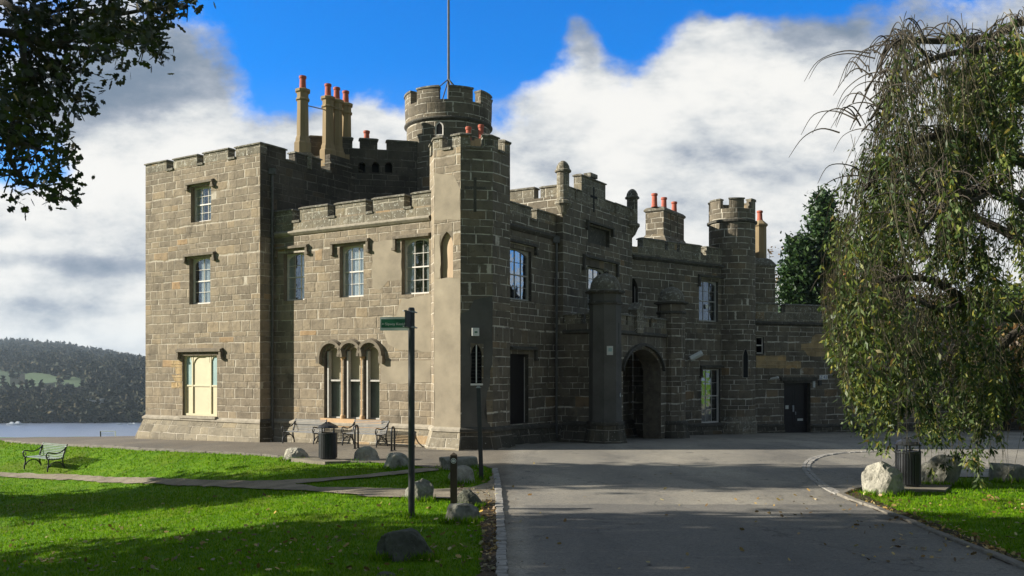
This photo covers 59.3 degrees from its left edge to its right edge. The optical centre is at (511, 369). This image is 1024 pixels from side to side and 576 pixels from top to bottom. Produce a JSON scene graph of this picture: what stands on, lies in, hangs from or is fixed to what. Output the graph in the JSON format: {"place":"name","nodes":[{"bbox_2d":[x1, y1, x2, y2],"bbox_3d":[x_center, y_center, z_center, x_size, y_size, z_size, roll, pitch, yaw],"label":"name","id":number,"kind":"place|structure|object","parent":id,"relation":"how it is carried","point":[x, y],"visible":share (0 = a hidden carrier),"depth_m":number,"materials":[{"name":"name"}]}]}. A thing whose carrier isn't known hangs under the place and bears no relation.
{"place":"outdoors","nodes":[
{"label":"outdoors","id":0,"kind":"place"},
{"bbox_2d":[0,422,140,436],"bbox_3d":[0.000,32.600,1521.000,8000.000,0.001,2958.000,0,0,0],"label":"lake","id":1,"kind":"structure","parent":0,"point":[63,429],"depth_m":493.11,"materials":[{"name":"liquid"}]},
{"bbox_2d":[0,369,140,422],"bbox_3d":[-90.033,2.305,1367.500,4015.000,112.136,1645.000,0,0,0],"label":"hills","id":2,"kind":"structure","parent":0,"point":[49,379],"depth_m":797.62,"materials":[{"name":"green plant"}]},
{"bbox_2d":[0,337,145,422],"bbox_3d":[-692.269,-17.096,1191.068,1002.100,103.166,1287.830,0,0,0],"label":"woods","id":3,"kind":"object","parent":2,"relation":"on","point":[105,372],"visible":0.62,"depth_m":676.86,"materials":[{"name":"green plant"}]},
{"bbox_2d":[87,398,103,403],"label":"country house","id":4,"kind":"structure","parent":2,"relation":"on","point":[101,401],"depth_m":601.22,"materials":[{"name":"grey"}]},
{"bbox_2d":[0,468,495,501],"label":"gravel path","id":5,"kind":"structure","parent":0,"point":[290,484],"depth_m":22.37,"materials":[{"name":"grey gravel"}]},
{"bbox_2d":[0,430,1023,575],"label":"driveway","id":6,"kind":"structure","parent":0,"point":[616,517],"depth_m":17.01,"materials":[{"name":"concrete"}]},
{"bbox_2d":[281,418,326,443],"bbox_3d":[-7.421,2.195,32.148,1.556,0.874,0.739,0,0,32],"label":"bench","id":7,"kind":"object","parent":6,"relation":"on","point":[314,431],"visible":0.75,"depth_m":32.32,"materials":[{"name":"black metal"}]},
{"bbox_2d":[353,424,359,448],"bbox_3d":[-5.118,2.184,29.620,0.114,0.792,0.400,0,0,12],"label":"cycle hoop","id":8,"kind":"object","parent":6,"relation":"on","point":[355,426],"visible":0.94,"depth_m":29.55,"materials":[{"name":"black metal"}]},
{"bbox_2d":[341,419,389,447],"bbox_3d":[-4.996,2.148,30.632,1.556,0.874,0.739,0,0,32],"label":"bench","id":9,"kind":"object","parent":6,"relation":"on","point":[377,434],"visible":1,"depth_m":30.74,"materials":[{"name":"grey wood"}]},
{"bbox_2d":[391,426,395,450],"bbox_3d":[-3.796,2.184,28.712,0.114,0.792,0.400,0,0,12],"label":"cycle hoop","id":10,"kind":"object","parent":6,"relation":"on","point":[392,428],"visible":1,"depth_m":28.58,"materials":[{"name":"black metal"}]},
{"bbox_2d":[476,499,496,575],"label":"soil strip","id":11,"kind":"object","parent":6,"relation":"on","point":[485,572],"visible":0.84,"depth_m":13.57,"materials":[{"name":"brown soil"}]},
{"bbox_2d":[492,468,507,575],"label":"sett kerb","id":12,"kind":"structure","parent":6,"relation":"on","point":[501,565],"depth_m":14.16,"materials":[{"name":"stone"}]},
{"bbox_2d":[802,451,879,493],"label":"channel setts","id":13,"kind":"structure","parent":6,"relation":"on","point":[816,480],"depth_m":22.86,"materials":[{"name":"stone"}]},
{"bbox_2d":[0,437,1023,575],"bbox_3d":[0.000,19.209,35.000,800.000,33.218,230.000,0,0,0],"label":"ground","id":14,"kind":"structure","parent":0,"point":[131,456],"depth_m":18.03,"materials":[{"name":"green plant"}]},
{"bbox_2d":[22,442,67,471],"bbox_3d":[-15.482,2.877,29.844,1.556,0.874,0.739,0,0,36],"label":"bench","id":15,"kind":"object","parent":14,"relation":"on","point":[48,457],"visible":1,"depth_m":29.95,"materials":[{"name":"green metal"}]},
{"bbox_2d":[0,0,215,220],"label":"oak tree","id":16,"kind":"object","parent":14,"relation":"on","point":[18,133],"visible":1,"depth_m":11.62,"materials":[{"name":"green plant"}]},
{"bbox_2d":[4,440,370,462],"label":"terrace kerb","id":17,"kind":"structure","parent":14,"relation":"on","point":[145,449],"depth_m":29.68,"materials":[{"name":"stone"}]},
{"bbox_2d":[283,447,310,460],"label":"boulder","id":18,"kind":"object","parent":14,"relation":"on","point":[295,452],"visible":0.66,"depth_m":26.38,"materials":[{"name":"grey stone"}]},
{"bbox_2d":[291,457,349,464],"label":"paving slab","id":19,"kind":"structure","parent":14,"relation":"on","point":[315,460],"depth_m":25.43,"materials":[{"name":"grey concrete"}]},
{"bbox_2d":[317,422,337,459],"bbox_3d":[-5.293,2.028,25.890,0.600,1.080,0.600,0,0,-12],"label":"litter bin","id":20,"kind":"object","parent":19,"relation":"on","point":[327,445],"visible":1,"depth_m":25.68,"materials":[{"name":"black metal"}]},
{"bbox_2d":[354,446,379,460],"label":"boulder","id":21,"kind":"object","parent":14,"relation":"on","point":[368,453],"visible":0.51,"depth_m":25.78,"materials":[{"name":"grey stone"}]},
{"bbox_2d":[376,571,395,575],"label":"boulder","id":22,"kind":"object","parent":14,"relation":"on","point":[383,573],"visible":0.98,"depth_m":10.98,"materials":[{"name":"grey stone"}]},
{"bbox_2d":[383,452,407,468],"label":"boulder","id":23,"kind":"object","parent":14,"relation":"on","point":[393,459],"visible":0.5,"depth_m":23.75,"materials":[{"name":"grey stone"}]},
{"bbox_2d":[380,307,416,517],"bbox_3d":[-1.896,0.799,15.762,0.478,3.802,0.802,0,0,-41],"label":"fingerpost","id":24,"kind":"object","parent":14,"relation":"on","point":[407,322],"visible":0.99,"depth_m":15.82,"materials":[{"name":"black metal"}]},
{"bbox_2d":[376,528,433,562],"bbox_3d":[-1.505,2.473,12.582,0.680,0.534,0.673,0,0,-40],"label":"boulder","id":25,"kind":"object","parent":14,"relation":"on","point":[401,543],"visible":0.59,"depth_m":12.30,"materials":[{"name":"grey stone"}]},
{"bbox_2d":[405,479,433,501],"bbox_3d":[-1.854,2.458,17.993,0.579,0.565,0.439,0,0,0],"label":"boulder","id":26,"kind":"object","parent":14,"relation":"on","point":[423,487],"visible":0.49,"depth_m":17.89,"materials":[{"name":"grey stone"}]},
{"bbox_2d":[450,452,456,503],"bbox_3d":[-1.082,2.114,16.709,0.124,1.171,0.134,0,0,0],"label":"waymark post","id":27,"kind":"object","parent":14,"relation":"on","point":[453,477],"visible":0.9,"depth_m":16.65,"materials":[{"name":"black wood"}]},
{"bbox_2d":[439,456,477,468],"bbox_3d":[-1.459,2.518,23.890,0.973,0.444,0.737,0,0,-35],"label":"boulder","id":28,"kind":"object","parent":14,"relation":"on","point":[444,462],"visible":0.45,"depth_m":23.72,"materials":[{"name":"grey stone"}]},
{"bbox_2d":[448,465,474,483],"bbox_3d":[-1.159,2.480,20.855,0.554,0.519,0.669,0,0,-37],"label":"boulder","id":29,"kind":"object","parent":14,"relation":"on","point":[464,472],"visible":0.42,"depth_m":20.70,"materials":[{"name":"grey stone"}]},
{"bbox_2d":[445,503,480,522],"bbox_3d":[-0.863,2.509,15.500,0.667,0.463,0.480,0,0,0],"label":"boulder","id":30,"kind":"object","parent":14,"relation":"on","point":[464,510],"visible":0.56,"depth_m":15.32,"materials":[{"name":"grey stone"}]},
{"bbox_2d":[457,489,483,505],"bbox_3d":[-0.821,2.501,17.089,0.560,0.479,0.407,0,0,35],"label":"boulder","id":31,"kind":"object","parent":14,"relation":"on","point":[467,496],"visible":0.51,"depth_m":16.93,"materials":[{"name":"grey stone"}]},
{"bbox_2d":[476,385,482,479],"bbox_3d":[-0.760,1.528,21.273,0.178,2.344,0.116,0,0,0],"label":"black post","id":32,"kind":"object","parent":14,"relation":"on","point":[479,425],"visible":0.91,"depth_m":21.22,"materials":[{"name":"metal"}]},
{"bbox_2d":[0,462,1023,572],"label":"fallen leaves","id":33,"kind":"object","parent":14,"relation":"on","point":[986,542],"visible":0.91,"depth_m":14.10,"materials":[{"name":"brown plant"}]},
{"bbox_2d":[135,0,1020,450],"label":"castle","id":34,"kind":"structure","parent":14,"relation":"on","point":[279,284],"depth_m":34.17,"materials":[{"name":"stone"}]},
{"bbox_2d":[182,251,215,303],"bbox_3d":[-12.249,-3.616,35.530,1.912,2.029,0.420,0,0,32],"label":"window","id":35,"kind":"structure","parent":34,"relation":"in","point":[205,281],"depth_m":35.68,"materials":[{"name":"beige glass"}]},
{"bbox_2d":[174,348,223,418],"bbox_3d":[-12.268,0.523,35.471,2.742,2.780,0.360,0,0,32],"label":"window","id":36,"kind":"structure","parent":34,"relation":"in","point":[200,372],"depth_m":35.60,"materials":[{"name":"glass"}]},
{"bbox_2d":[184,178,214,221],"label":"window","id":37,"kind":"structure","parent":34,"relation":"in","point":[200,196],"depth_m":35.75,"materials":[{"name":"beige glass"}]},
{"bbox_2d":[274,244,308,300],"bbox_3d":[-8.204,-3.639,33.809,1.796,2.075,0.420,0,0,32],"label":"window","id":38,"kind":"structure","parent":34,"relation":"in","point":[290,257],"depth_m":33.97,"materials":[{"name":"beige glass"}]},
{"bbox_2d":[329,238,370,296],"bbox_3d":[-5.736,-3.641,32.266,1.882,2.063,0.420,0,0,32],"label":"window","id":39,"kind":"structure","parent":34,"relation":"in","point":[353,257],"depth_m":32.43,"materials":[{"name":"white glass"}]},
{"bbox_2d":[391,232,429,294],"bbox_3d":[-3.383,-3.616,30.795,1.607,2.055,0.420,0,0,32],"label":"window","id":40,"kind":"structure","parent":34,"relation":"in","point":[410,245],"depth_m":31.02,"materials":[{"name":"white glass"}]},
{"bbox_2d":[435,122,442,134],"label":"lancet window","id":41,"kind":"structure","parent":34,"relation":"in","point":[439,126],"depth_m":38.16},
{"bbox_2d":[510,238,538,300],"bbox_3d":[0.284,-3.506,31.715,0.340,2.107,2.102,0,0,32],"label":"window","id":42,"kind":"structure","parent":34,"relation":"in","point":[535,246],"depth_m":31.99,"materials":[{"name":"grey glass"}]},
{"bbox_2d":[510,346,538,423],"bbox_3d":[0.281,0.526,31.718,0.350,2.723,2.100,0,0,32],"label":"window","id":43,"kind":"structure","parent":34,"relation":"in","point":[517,361],"depth_m":31.80,"materials":[{"name":"black paint"}]},
{"bbox_2d":[582,253,619,309],"bbox_3d":[3.507,-3.452,36.353,0.400,2.167,3.206,0,0,32],"label":"window","id":44,"kind":"structure","parent":34,"relation":"in","point":[584,256],"depth_m":35.93,"materials":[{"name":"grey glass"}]},
{"bbox_2d":[697,274,723,321],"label":"window","id":45,"kind":"structure","parent":34,"relation":"in","point":[699,275],"depth_m":43.19,"materials":[{"name":"grey glass"}]},
{"bbox_2d":[699,365,723,422],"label":"window","id":46,"kind":"structure","parent":34,"relation":"in","point":[701,366],"depth_m":43.28,"materials":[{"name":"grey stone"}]},
{"bbox_2d":[742,349,747,377],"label":"lancet window","id":47,"kind":"structure","parent":34,"relation":"in","point":[745,354],"depth_m":43.35,"materials":[{"name":"stone"}]},
{"bbox_2d":[756,337,762,353],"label":"window","id":48,"kind":"structure","parent":34,"relation":"in","point":[761,345],"depth_m":45.51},
{"bbox_2d":[784,383,806,432],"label":"door","id":49,"kind":"structure","parent":34,"relation":"in","point":[795,394],"depth_m":46.46,"materials":[{"name":"black paint"}]},
{"bbox_2d":[278,455,1023,575],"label":"grass tufts","id":50,"kind":"object","parent":14,"relation":"on","point":[373,556],"visible":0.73,"depth_m":17.72,"materials":[{"name":"green plant"}]},
{"bbox_2d":[767,246,782,300],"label":"bare tree","id":51,"kind":"object","parent":14,"relation":"on","point":[771,251],"visible":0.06,"depth_m":61.78,"materials":[{"name":"brown plant"}]},
{"bbox_2d":[775,224,827,311],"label":"conifer tree","id":52,"kind":"object","parent":14,"relation":"on","point":[798,250],"visible":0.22,"depth_m":59.33,"materials":[{"name":"green plant"}]},
{"bbox_2d":[797,180,845,313],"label":"conifer tree","id":53,"kind":"object","parent":14,"relation":"on","point":[815,225],"visible":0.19,"depth_m":59.87,"materials":[{"name":"green plant"}]},
{"bbox_2d":[861,461,904,495],"bbox_3d":[7.824,2.331,18.925,0.921,0.819,0.740,0,0,0],"label":"boulder","id":54,"kind":"object","parent":14,"relation":"on","point":[879,477],"visible":0.68,"depth_m":18.75,"materials":[{"name":"grey stone"}]},
{"bbox_2d":[858,219,911,312],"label":"conifer tree","id":55,"kind":"object","parent":14,"relation":"on","point":[889,249],"visible":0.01,"depth_m":61.60,"materials":[{"name":"green plant"}]},
{"bbox_2d":[789,6,1023,490],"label":"weeping tree","id":56,"kind":"object","parent":14,"relation":"on","point":[946,172],"visible":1,"depth_m":16.76,"materials":[{"name":"green plant"}]},
{"bbox_2d":[904,484,951,491],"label":"paving slab","id":57,"kind":"structure","parent":14,"relation":"on","point":[934,488],"depth_m":19.37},
{"bbox_2d":[893,437,922,486],"bbox_3d":[8.725,2.010,19.831,0.600,1.080,0.600,0,0,-12],"label":"litter bin","id":58,"kind":"object","parent":57,"relation":"on","point":[907,466],"visible":0.85,"depth_m":19.62,"materials":[{"name":"black metal"}]},
{"bbox_2d":[837,486,1023,569],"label":"island kerb","id":59,"kind":"structure","parent":14,"relation":"on","point":[1002,557],"depth_m":14.22,"materials":[{"name":"stone"}]},
{"bbox_2d":[848,493,1022,563],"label":"soil verge","id":60,"kind":"structure","parent":14,"relation":"on","point":[949,531],"depth_m":15.17,"materials":[{"name":"brown soil"}]},
{"bbox_2d":[921,454,963,484],"bbox_3d":[9.724,2.329,20.495,1.049,0.823,0.705,0,0,22],"label":"boulder","id":61,"kind":"object","parent":14,"relation":"on","point":[937,461],"visible":0.55,"depth_m":20.24,"materials":[{"name":"grey stone"}]},
{"bbox_2d":[935,321,1023,430],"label":"background tree","id":62,"kind":"object","parent":14,"relation":"on","point":[1009,421],"visible":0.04,"depth_m":48.95,"materials":[{"name":"green plant"}]},
{"bbox_2d":[966,267,1023,308],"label":"background tree","id":63,"kind":"object","parent":14,"relation":"on","point":[1016,284],"visible":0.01,"depth_m":59.53,"materials":[{"name":"green plant"}]},
{"bbox_2d":[967,268,1023,429],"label":"background tree","id":64,"kind":"object","parent":14,"relation":"on","point":[1013,293],"visible":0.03,"depth_m":51.46,"materials":[{"name":"green plant"}]},
{"bbox_2d":[988,462,1023,481],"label":"boulder","id":65,"kind":"object","parent":14,"relation":"on","point":[997,471],"visible":0.59,"depth_m":20.94,"materials":[{"name":"grey stone"}]},
{"bbox_2d":[0,0,1023,355],"label":"sky","id":66,"kind":"structure","parent":0,"point":[690,103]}
]}

